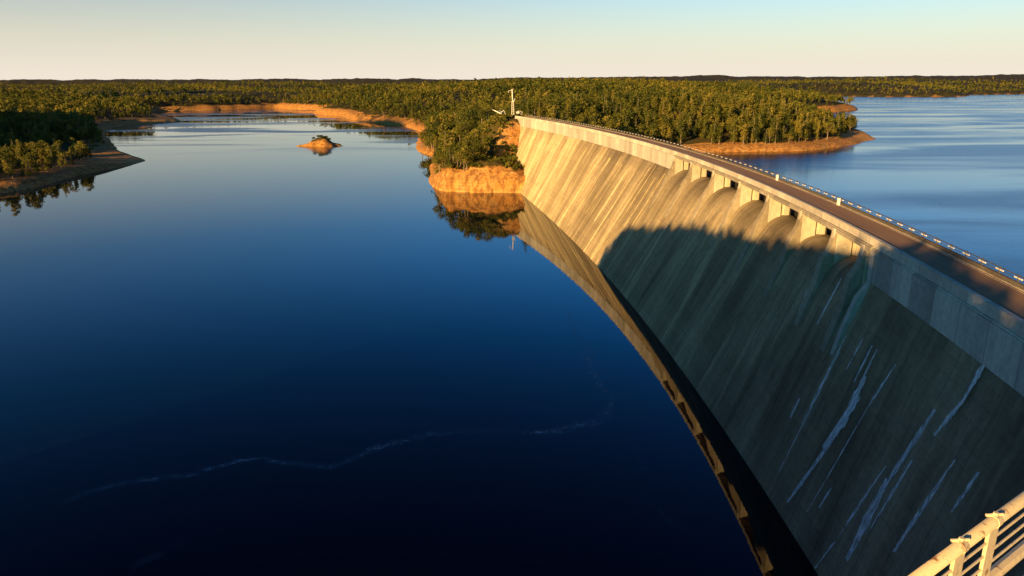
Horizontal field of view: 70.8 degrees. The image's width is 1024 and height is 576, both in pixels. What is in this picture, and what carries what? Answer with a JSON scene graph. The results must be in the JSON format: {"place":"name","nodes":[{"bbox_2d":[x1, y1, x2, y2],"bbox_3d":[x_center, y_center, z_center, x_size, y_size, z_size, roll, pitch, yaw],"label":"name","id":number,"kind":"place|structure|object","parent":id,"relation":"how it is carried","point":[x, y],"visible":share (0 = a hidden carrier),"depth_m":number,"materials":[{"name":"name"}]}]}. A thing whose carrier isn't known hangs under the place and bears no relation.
{"place":"outdoors","nodes":[
{"label":"outdoors","id":0,"kind":"place"},
{"bbox_2d":[0,94,1023,575],"bbox_3d":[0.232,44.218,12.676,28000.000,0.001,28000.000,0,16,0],"label":"lake","id":1,"kind":"structure","parent":0,"point":[364,348],"depth_m":121.73,"materials":[{"name":"blue liquid"}]},
{"bbox_2d":[0,74,1023,193],"bbox_3d":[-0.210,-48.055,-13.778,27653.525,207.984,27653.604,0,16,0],"label":"ground","id":2,"kind":"structure","parent":0,"point":[493,177],"depth_m":870.56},
{"bbox_2d":[2,159,12,179],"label":"slender tree","id":3,"kind":"object","parent":2,"relation":"on","point":[6,169],"visible":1,"depth_m":329.37,"materials":[{"name":"green plant"}]},
{"bbox_2d":[18,165,24,178],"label":"slender tree","id":4,"kind":"object","parent":2,"relation":"on","point":[22,172],"visible":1,"depth_m":334.40,"materials":[{"name":"green plant"}]},
{"bbox_2d":[20,154,36,170],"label":"broad leaved tree","id":5,"kind":"object","parent":2,"relation":"on","point":[27,159],"visible":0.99,"depth_m":348.27,"materials":[{"name":"green plant"}]},
{"bbox_2d":[26,164,32,177],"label":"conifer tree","id":6,"kind":"object","parent":2,"relation":"on","point":[28,170],"visible":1,"depth_m":339.90,"materials":[{"name":"green plant"}]},
{"bbox_2d":[25,141,38,149],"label":"broad leaved tree","id":7,"kind":"object","parent":2,"relation":"on","point":[30,143],"visible":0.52,"depth_m":421.92,"materials":[{"name":"green plant"}]},
{"bbox_2d":[27,111,37,125],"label":"slender tree","id":8,"kind":"object","parent":2,"relation":"on","point":[30,114],"visible":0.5,"depth_m":540.46,"materials":[{"name":"green plant"}]},
{"bbox_2d":[30,146,37,158],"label":"slender tree","id":9,"kind":"object","parent":2,"relation":"on","point":[34,150],"visible":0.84,"depth_m":388.60,"materials":[{"name":"green plant"}]},
{"bbox_2d":[34,161,39,174],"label":"conifer tree","id":10,"kind":"object","parent":2,"relation":"on","point":[35,169],"visible":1,"depth_m":348.44,"materials":[{"name":"green plant"}]},
{"bbox_2d":[38,106,50,113],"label":"broad leaved tree","id":11,"kind":"object","parent":2,"relation":"on","point":[45,110],"visible":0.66,"depth_m":710.97,"materials":[{"name":"green plant"}]},
{"bbox_2d":[43,160,48,172],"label":"slender tree","id":12,"kind":"object","parent":2,"relation":"on","point":[45,164],"visible":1,"depth_m":358.99,"materials":[{"name":"green plant"}]},
{"bbox_2d":[47,132,54,141],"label":"broad leaved tree","id":13,"kind":"object","parent":2,"relation":"on","point":[51,134],"visible":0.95,"depth_m":484.88,"materials":[{"name":"green plant"}]},
{"bbox_2d":[57,156,63,168],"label":"conifer tree","id":14,"kind":"object","parent":2,"relation":"on","point":[60,164],"visible":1,"depth_m":372.82,"materials":[{"name":"green plant"}]},
{"bbox_2d":[75,147,80,160],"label":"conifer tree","id":15,"kind":"object","parent":2,"relation":"on","point":[78,155],"visible":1,"depth_m":410.27,"materials":[{"name":"green plant"}]},
{"bbox_2d":[77,127,85,140],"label":"slender tree","id":16,"kind":"object","parent":2,"relation":"on","point":[82,138],"visible":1,"depth_m":514.95,"materials":[{"name":"green plant"}]},
{"bbox_2d":[78,140,88,159],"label":"slender tree","id":17,"kind":"object","parent":2,"relation":"on","point":[82,147],"visible":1,"depth_m":416.33,"materials":[{"name":"green plant"}]},
{"bbox_2d":[84,122,92,141],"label":"conifer tree","id":18,"kind":"object","parent":2,"relation":"on","point":[87,133],"visible":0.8,"depth_m":523.04,"materials":[{"name":"green plant"}]},
{"bbox_2d":[87,125,96,141],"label":"broad leaved tree","id":19,"kind":"object","parent":2,"relation":"on","point":[93,129],"visible":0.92,"depth_m":525.38,"materials":[{"name":"green plant"}]},
{"bbox_2d":[94,131,100,143],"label":"slender tree","id":20,"kind":"object","parent":2,"relation":"on","point":[98,138],"visible":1,"depth_m":511.71,"materials":[{"name":"green plant"}]},
{"bbox_2d":[421,128,437,148],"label":"broad leaved tree","id":21,"kind":"object","parent":2,"relation":"on","point":[430,131],"visible":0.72,"depth_m":478.19,"materials":[{"name":"green plant"}]},
{"bbox_2d":[427,132,437,148],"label":"broad leaved tree","id":22,"kind":"object","parent":2,"relation":"on","point":[431,135],"visible":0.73,"depth_m":474.08,"materials":[{"name":"green plant"}]},
{"bbox_2d":[433,120,441,128],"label":"broad leaved tree","id":23,"kind":"object","parent":2,"relation":"on","point":[436,123],"visible":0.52,"depth_m":526.09,"materials":[{"name":"green plant"}]},
{"bbox_2d":[25,111,851,174],"bbox_3d":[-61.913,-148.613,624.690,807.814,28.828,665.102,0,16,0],"label":"undergrowth","id":24,"kind":"object","parent":2,"relation":"on","point":[510,159],"visible":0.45,"depth_m":339.80,"materials":[{"name":"green plant"}]},
{"bbox_2d":[430,149,446,172],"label":"broad leaved tree","id":25,"kind":"object","parent":2,"relation":"on","point":[438,158],"visible":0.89,"depth_m":330.48,"materials":[{"name":"green plant"}]},
{"bbox_2d":[441,139,447,163],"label":"conifer tree","id":26,"kind":"object","parent":2,"relation":"on","point":[443,149],"visible":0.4,"depth_m":355.83,"materials":[{"name":"green plant"}]},
{"bbox_2d":[446,148,453,165],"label":"conifer tree","id":27,"kind":"object","parent":2,"relation":"on","point":[448,162],"visible":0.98,"depth_m":317.90,"materials":[{"name":"green plant"}]},
{"bbox_2d":[443,142,460,160],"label":"broad leaved tree","id":28,"kind":"object","parent":2,"relation":"on","point":[452,146],"visible":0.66,"depth_m":322.48,"materials":[{"name":"green plant"}]},
{"bbox_2d":[452,149,460,165],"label":"broad leaved tree","id":29,"kind":"object","parent":2,"relation":"on","point":[456,151],"visible":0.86,"depth_m":315.40,"materials":[{"name":"green plant"}]},
{"bbox_2d":[453,123,466,138],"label":"broad leaved tree","id":30,"kind":"object","parent":2,"relation":"on","point":[458,126],"visible":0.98,"depth_m":365.25,"materials":[{"name":"green plant"}]},
{"bbox_2d":[456,142,463,166],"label":"slender tree","id":31,"kind":"object","parent":2,"relation":"on","point":[459,144],"visible":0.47,"depth_m":319.90,"materials":[{"name":"green plant"}]},
{"bbox_2d":[455,150,470,171],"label":"broad leaved tree","id":32,"kind":"object","parent":2,"relation":"on","point":[462,153],"visible":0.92,"depth_m":312.86,"materials":[{"name":"green plant"}]},
{"bbox_2d":[461,137,470,159],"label":"slender tree","id":33,"kind":"object","parent":2,"relation":"on","point":[465,143],"visible":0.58,"depth_m":316.24,"materials":[{"name":"green plant"}]},
{"bbox_2d":[459,117,474,131],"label":"broad leaved tree","id":34,"kind":"object","parent":2,"relation":"on","point":[468,122],"visible":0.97,"depth_m":368.86,"materials":[{"name":"green plant"}]},
{"bbox_2d":[459,151,474,169],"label":"broad leaved tree","id":35,"kind":"object","parent":2,"relation":"on","point":[468,155],"visible":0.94,"depth_m":313.28,"materials":[{"name":"green plant"}]},
{"bbox_2d":[467,107,478,129],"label":"slender tree","id":36,"kind":"object","parent":2,"relation":"on","point":[470,112],"visible":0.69,"depth_m":380.97,"materials":[{"name":"green plant"}]},
{"bbox_2d":[463,137,484,159],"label":"broad leaved tree","id":37,"kind":"object","parent":2,"relation":"on","point":[473,145],"visible":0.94,"depth_m":317.28,"materials":[{"name":"green plant"}]},
{"bbox_2d":[470,128,482,152],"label":"slender tree","id":38,"kind":"object","parent":2,"relation":"on","point":[477,132],"visible":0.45,"depth_m":326.51,"materials":[{"name":"green plant"}]},
{"bbox_2d":[477,108,486,122],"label":"broad leaved tree","id":39,"kind":"object","parent":2,"relation":"on","point":[481,113],"visible":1,"depth_m":369.99,"materials":[{"name":"green plant"}]},
{"bbox_2d":[477,98,496,118],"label":"broad leaved tree","id":40,"kind":"object","parent":2,"relation":"on","point":[484,102],"visible":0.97,"depth_m":372.54,"materials":[{"name":"green plant"}]},
{"bbox_2d":[0,75,1023,175],"bbox_3d":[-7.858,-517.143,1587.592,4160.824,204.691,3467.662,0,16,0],"label":"forest","id":41,"kind":"object","parent":2,"relation":"on","point":[58,101],"visible":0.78,"depth_m":861.10,"materials":[{"name":"green plant"}]},
{"bbox_2d":[519,90,530,112],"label":"conifer tree","id":42,"kind":"object","parent":2,"relation":"on","point":[524,102],"visible":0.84,"depth_m":363.31,"materials":[{"name":"green plant"}]},
{"bbox_2d":[521,97,534,109],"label":"broad leaved tree","id":43,"kind":"object","parent":2,"relation":"on","point":[528,100],"visible":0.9,"depth_m":361.27,"materials":[{"name":"green plant"}]},
{"bbox_2d":[525,102,531,114],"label":"conifer tree","id":44,"kind":"object","parent":2,"relation":"on","point":[527,110],"visible":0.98,"depth_m":360.18,"materials":[{"name":"green plant"}]},
{"bbox_2d":[530,97,541,116],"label":"broad leaved tree","id":45,"kind":"object","parent":2,"relation":"on","point":[535,101],"visible":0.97,"depth_m":360.96,"materials":[{"name":"green plant"}]},
{"bbox_2d":[536,104,542,116],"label":"conifer tree","id":46,"kind":"object","parent":2,"relation":"on","point":[539,113],"visible":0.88,"depth_m":356.89,"materials":[{"name":"green plant"}]},
{"bbox_2d":[537,102,552,116],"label":"broad leaved tree","id":47,"kind":"object","parent":2,"relation":"on","point":[544,107],"visible":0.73,"depth_m":359.93,"materials":[{"name":"green plant"}]},
{"bbox_2d":[547,104,559,119],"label":"slender tree","id":48,"kind":"object","parent":2,"relation":"on","point":[552,113],"visible":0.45,"depth_m":351.55,"materials":[{"name":"green plant"}]},
{"bbox_2d":[559,108,573,119],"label":"broad leaved tree","id":49,"kind":"object","parent":2,"relation":"on","point":[566,110],"visible":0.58,"depth_m":474.67,"materials":[{"name":"green plant"}]},
{"bbox_2d":[565,92,571,102],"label":"slender tree","id":50,"kind":"object","parent":2,"relation":"on","point":[569,97],"visible":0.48,"depth_m":548.83,"materials":[{"name":"green plant"}]},
{"bbox_2d":[579,97,586,109],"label":"slender tree","id":51,"kind":"object","parent":2,"relation":"on","point":[583,101],"visible":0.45,"depth_m":534.99,"materials":[{"name":"green plant"}]},
{"bbox_2d":[603,119,619,129],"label":"broad leaved tree","id":52,"kind":"object","parent":2,"relation":"on","point":[613,121],"visible":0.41,"depth_m":464.43,"materials":[{"name":"green plant"}]},
{"bbox_2d":[636,106,642,120],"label":"slender tree","id":53,"kind":"object","parent":2,"relation":"on","point":[638,108],"visible":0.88,"depth_m":533.99,"materials":[{"name":"green plant"}]},
{"bbox_2d":[643,101,649,122],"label":"slender tree","id":54,"kind":"object","parent":2,"relation":"on","point":[647,108],"visible":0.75,"depth_m":533.41,"materials":[{"name":"green plant"}]},
{"bbox_2d":[643,116,650,130],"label":"conifer tree","id":55,"kind":"object","parent":2,"relation":"on","point":[647,127],"visible":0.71,"depth_m":503.19,"materials":[{"name":"green plant"}]},
{"bbox_2d":[649,123,655,137],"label":"slender tree","id":56,"kind":"object","parent":2,"relation":"on","point":[652,126],"visible":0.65,"depth_m":489.05,"materials":[{"name":"green plant"}]},
{"bbox_2d":[650,112,658,128],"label":"slender tree","id":57,"kind":"object","parent":2,"relation":"on","point":[654,118],"visible":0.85,"depth_m":508.54,"materials":[{"name":"green plant"}]},
{"bbox_2d":[659,122,666,141],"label":"slender tree","id":58,"kind":"object","parent":2,"relation":"on","point":[662,127],"visible":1,"depth_m":489.99,"materials":[{"name":"green plant"}]},
{"bbox_2d":[661,97,667,109],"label":"slender tree","id":59,"kind":"object","parent":2,"relation":"on","point":[665,102],"visible":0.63,"depth_m":555.73,"materials":[{"name":"green plant"}]},
{"bbox_2d":[665,127,672,141],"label":"slender tree","id":60,"kind":"object","parent":2,"relation":"on","point":[669,130],"visible":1,"depth_m":486.54,"materials":[{"name":"green plant"}]},
{"bbox_2d":[673,121,678,138],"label":"conifer tree","id":61,"kind":"object","parent":2,"relation":"on","point":[676,131],"visible":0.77,"depth_m":496.68,"materials":[{"name":"green plant"}]},
{"bbox_2d":[675,103,683,115],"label":"broad leaved tree","id":62,"kind":"object","parent":2,"relation":"on","point":[680,107],"visible":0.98,"depth_m":546.35,"materials":[{"name":"green plant"}]},
{"bbox_2d":[676,123,686,143],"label":"slender tree","id":63,"kind":"object","parent":2,"relation":"on","point":[681,127],"visible":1,"depth_m":485.28,"materials":[{"name":"green plant"}]},
{"bbox_2d":[685,111,692,127],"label":"slender tree","id":64,"kind":"object","parent":2,"relation":"on","point":[689,115],"visible":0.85,"depth_m":508.65,"materials":[{"name":"green plant"}]},
{"bbox_2d":[688,117,691,132],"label":"conifer tree","id":65,"kind":"object","parent":2,"relation":"on","point":[689,128],"visible":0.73,"depth_m":505.30,"materials":[{"name":"green plant"}]},
{"bbox_2d":[690,105,696,120],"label":"broad leaved tree","id":66,"kind":"object","parent":2,"relation":"on","point":[693,108],"visible":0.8,"depth_m":531.82,"materials":[{"name":"green plant"}]},
{"bbox_2d":[695,95,701,109],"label":"slender tree","id":67,"kind":"object","parent":2,"relation":"on","point":[698,100],"visible":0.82,"depth_m":564.09,"materials":[{"name":"green plant"}]},
{"bbox_2d":[707,107,713,122],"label":"broad leaved tree","id":68,"kind":"object","parent":2,"relation":"on","point":[710,110],"visible":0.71,"depth_m":523.35,"materials":[{"name":"green plant"}]},
{"bbox_2d":[707,130,716,143],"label":"broad leaved tree","id":69,"kind":"object","parent":2,"relation":"on","point":[711,133],"visible":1,"depth_m":487.43,"materials":[{"name":"green plant"}]},
{"bbox_2d":[713,108,720,119],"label":"slender tree","id":70,"kind":"object","parent":2,"relation":"on","point":[716,113],"visible":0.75,"depth_m":517.38,"materials":[{"name":"green plant"}]},
{"bbox_2d":[716,125,722,144],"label":"slender tree","id":71,"kind":"object","parent":2,"relation":"on","point":[719,136],"visible":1,"depth_m":487.03,"materials":[{"name":"green plant"}]},
{"bbox_2d":[721,95,729,102],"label":"broad leaved tree","id":72,"kind":"object","parent":2,"relation":"on","point":[725,98],"visible":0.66,"depth_m":592.40,"materials":[{"name":"green plant"}]},
{"bbox_2d":[723,101,732,110],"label":"slender tree","id":73,"kind":"object","parent":2,"relation":"on","point":[727,103],"visible":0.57,"depth_m":539.13,"materials":[{"name":"green plant"}]},
{"bbox_2d":[725,116,734,131],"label":"broad leaved tree","id":74,"kind":"object","parent":2,"relation":"on","point":[730,118],"visible":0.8,"depth_m":509.33,"materials":[{"name":"green plant"}]},
{"bbox_2d":[729,100,734,115],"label":"slender tree","id":75,"kind":"object","parent":2,"relation":"on","point":[730,105],"visible":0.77,"depth_m":540.13,"materials":[{"name":"green plant"}]},
{"bbox_2d":[730,127,736,143],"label":"conifer tree","id":76,"kind":"object","parent":2,"relation":"on","point":[733,137],"visible":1,"depth_m":489.20,"materials":[{"name":"green plant"}]},
{"bbox_2d":[735,99,741,111],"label":"slender tree","id":77,"kind":"object","parent":2,"relation":"on","point":[739,101],"visible":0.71,"depth_m":565.67,"materials":[{"name":"green plant"}]},
{"bbox_2d":[739,124,748,144],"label":"slender tree","id":78,"kind":"object","parent":2,"relation":"on","point":[745,130],"visible":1,"depth_m":486.95,"materials":[{"name":"green plant"}]},
{"bbox_2d":[746,122,753,140],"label":"slender tree","id":79,"kind":"object","parent":2,"relation":"on","point":[749,127],"visible":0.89,"depth_m":495.55,"materials":[{"name":"green plant"}]},
{"bbox_2d":[748,117,758,139],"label":"conifer tree","id":80,"kind":"object","parent":2,"relation":"on","point":[753,126],"visible":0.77,"depth_m":495.10,"materials":[{"name":"green plant"}]},
{"bbox_2d":[754,126,759,143],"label":"slender tree","id":81,"kind":"object","parent":2,"relation":"on","point":[757,131],"visible":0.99,"depth_m":490.87,"materials":[{"name":"green plant"}]},
{"bbox_2d":[754,93,760,104],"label":"slender tree","id":82,"kind":"object","parent":2,"relation":"on","point":[758,96],"visible":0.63,"depth_m":623.29,"materials":[{"name":"green plant"}]},
{"bbox_2d":[762,128,769,144],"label":"conifer tree","id":83,"kind":"object","parent":2,"relation":"on","point":[765,139],"visible":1,"depth_m":491.26,"materials":[{"name":"green plant"}]},
{"bbox_2d":[515,116,1023,575],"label":"dam","id":84,"kind":"structure","parent":2,"relation":"on","point":[860,392],"depth_m":80.80,"materials":[{"name":"concrete"}]},
{"bbox_2d":[522,116,1023,319],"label":"road","id":85,"kind":"structure","parent":84,"relation":"on","point":[1006,297],"depth_m":74.38,"materials":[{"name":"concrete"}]},
{"bbox_2d":[525,116,1023,293],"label":"road marking","id":86,"kind":"object","parent":85,"relation":"on","point":[874,221],"visible":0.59,"depth_m":80.41,"materials":[{"name":"paint"}]},
{"bbox_2d":[528,115,1023,281],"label":"guard rail","id":87,"kind":"object","parent":84,"relation":"on","point":[999,269],"visible":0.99,"depth_m":88.61,"materials":[{"name":"white metal"}]},
{"bbox_2d":[767,97,773,111],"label":"slender tree","id":88,"kind":"object","parent":2,"relation":"on","point":[769,101],"visible":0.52,"depth_m":575.67,"materials":[{"name":"green plant"}]},
{"bbox_2d":[766,127,775,143],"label":"broad leaved tree","id":89,"kind":"object","parent":2,"relation":"on","point":[771,131],"visible":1,"depth_m":490.17,"materials":[{"name":"green plant"}]},
{"bbox_2d":[770,117,777,128],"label":"slender tree","id":90,"kind":"object","parent":2,"relation":"on","point":[774,122],"visible":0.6,"depth_m":502.48,"materials":[{"name":"green plant"}]},
{"bbox_2d":[772,122,779,143],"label":"conifer tree","id":91,"kind":"object","parent":2,"relation":"on","point":[776,137],"visible":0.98,"depth_m":492.42,"materials":[{"name":"green plant"}]},
{"bbox_2d":[775,114,782,128],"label":"slender tree","id":92,"kind":"object","parent":2,"relation":"on","point":[778,117],"visible":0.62,"depth_m":516.15,"materials":[{"name":"green plant"}]},
{"bbox_2d":[785,111,791,126],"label":"slender tree","id":93,"kind":"object","parent":2,"relation":"on","point":[788,116],"visible":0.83,"depth_m":538.42,"materials":[{"name":"green plant"}]},
{"bbox_2d":[784,133,794,142],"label":"broad leaved tree","id":94,"kind":"object","parent":2,"relation":"on","point":[789,135],"visible":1,"depth_m":495.12,"materials":[{"name":"green plant"}]},
{"bbox_2d":[789,125,794,141],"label":"slender tree","id":95,"kind":"object","parent":2,"relation":"on","point":[791,130],"visible":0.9,"depth_m":496.73,"materials":[{"name":"green plant"}]},
{"bbox_2d":[797,124,804,140],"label":"slender tree","id":96,"kind":"object","parent":2,"relation":"on","point":[799,129],"visible":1,"depth_m":501.73,"materials":[{"name":"green plant"}]},
{"bbox_2d":[809,111,815,123],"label":"slender tree","id":97,"kind":"object","parent":2,"relation":"on","point":[811,115],"visible":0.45,"depth_m":542.29,"materials":[{"name":"green plant"}]},
{"bbox_2d":[812,124,816,136],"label":"slender tree","id":98,"kind":"object","parent":2,"relation":"on","point":[814,130],"visible":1,"depth_m":520.80,"materials":[{"name":"green plant"}]},
{"bbox_2d":[815,122,821,137],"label":"slender tree","id":99,"kind":"object","parent":2,"relation":"on","point":[819,126],"visible":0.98,"depth_m":519.68,"materials":[{"name":"green plant"}]},
{"bbox_2d":[822,122,837,139],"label":"broad leaved tree","id":100,"kind":"object","parent":2,"relation":"on","point":[828,125],"visible":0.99,"depth_m":523.15,"materials":[{"name":"green plant"}]},
{"bbox_2d":[834,117,840,133],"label":"conifer tree","id":101,"kind":"object","parent":2,"relation":"on","point":[838,125],"visible":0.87,"depth_m":544.96,"materials":[{"name":"green plant"}]},
{"bbox_2d":[846,119,855,126],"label":"broad leaved tree","id":102,"kind":"object","parent":2,"relation":"on","point":[852,122],"visible":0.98,"depth_m":595.22,"materials":[{"name":"green plant"}]},
{"bbox_2d":[0,0,1023,79],"label":"sky","id":103,"kind":"structure","parent":0,"point":[40,39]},
{"bbox_2d":[908,491,1023,575],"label":"lookout railing","id":104,"kind":"object","parent":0,"point":[952,554],"visible":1,"depth_m":5.57,"materials":[{"name":"paint"}]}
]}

